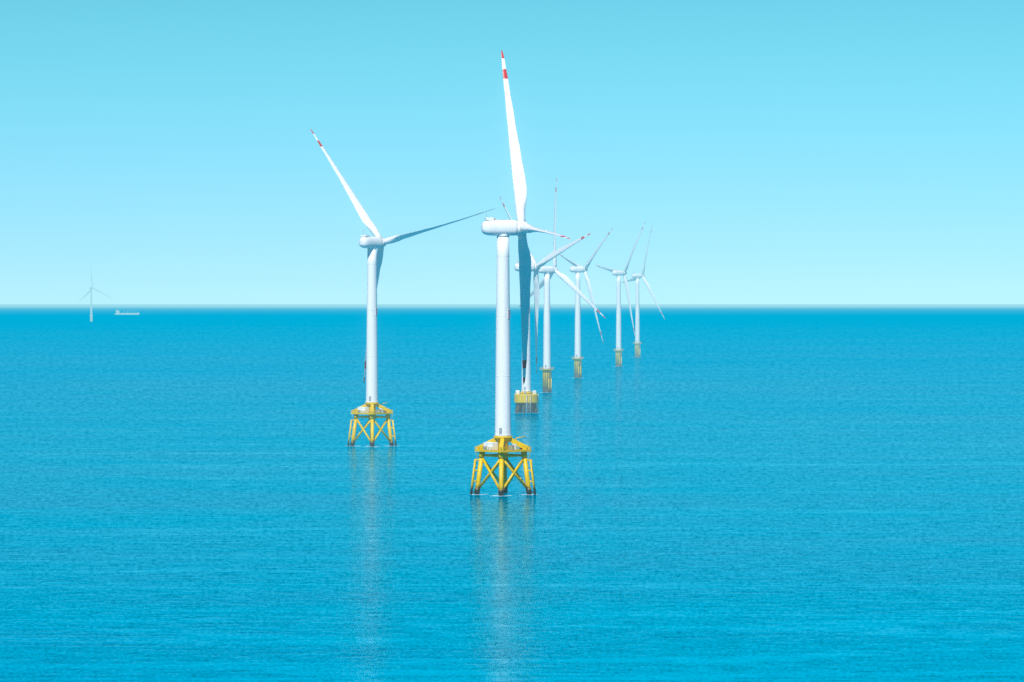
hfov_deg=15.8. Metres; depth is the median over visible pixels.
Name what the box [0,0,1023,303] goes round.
sky
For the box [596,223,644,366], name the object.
turbine
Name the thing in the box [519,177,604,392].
turbine
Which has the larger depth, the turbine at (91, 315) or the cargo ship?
the cargo ship
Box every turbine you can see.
[82,272,110,320]
[311,130,492,446]
[470,50,569,495]
[500,197,590,412]
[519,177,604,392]
[559,228,612,377]
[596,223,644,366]
[621,225,664,356]
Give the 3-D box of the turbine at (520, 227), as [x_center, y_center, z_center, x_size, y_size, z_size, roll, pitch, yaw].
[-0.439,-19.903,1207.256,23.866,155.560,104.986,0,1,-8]
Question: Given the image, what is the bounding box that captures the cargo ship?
[115,310,138,314]
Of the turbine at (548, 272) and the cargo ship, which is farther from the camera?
the cargo ship
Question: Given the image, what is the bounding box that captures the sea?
[0,304,1023,681]
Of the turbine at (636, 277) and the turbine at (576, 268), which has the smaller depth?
the turbine at (576, 268)
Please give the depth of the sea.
1201.30 m
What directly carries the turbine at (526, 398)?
in the sea
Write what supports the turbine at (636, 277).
in the sea
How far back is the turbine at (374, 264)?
1633.29 m

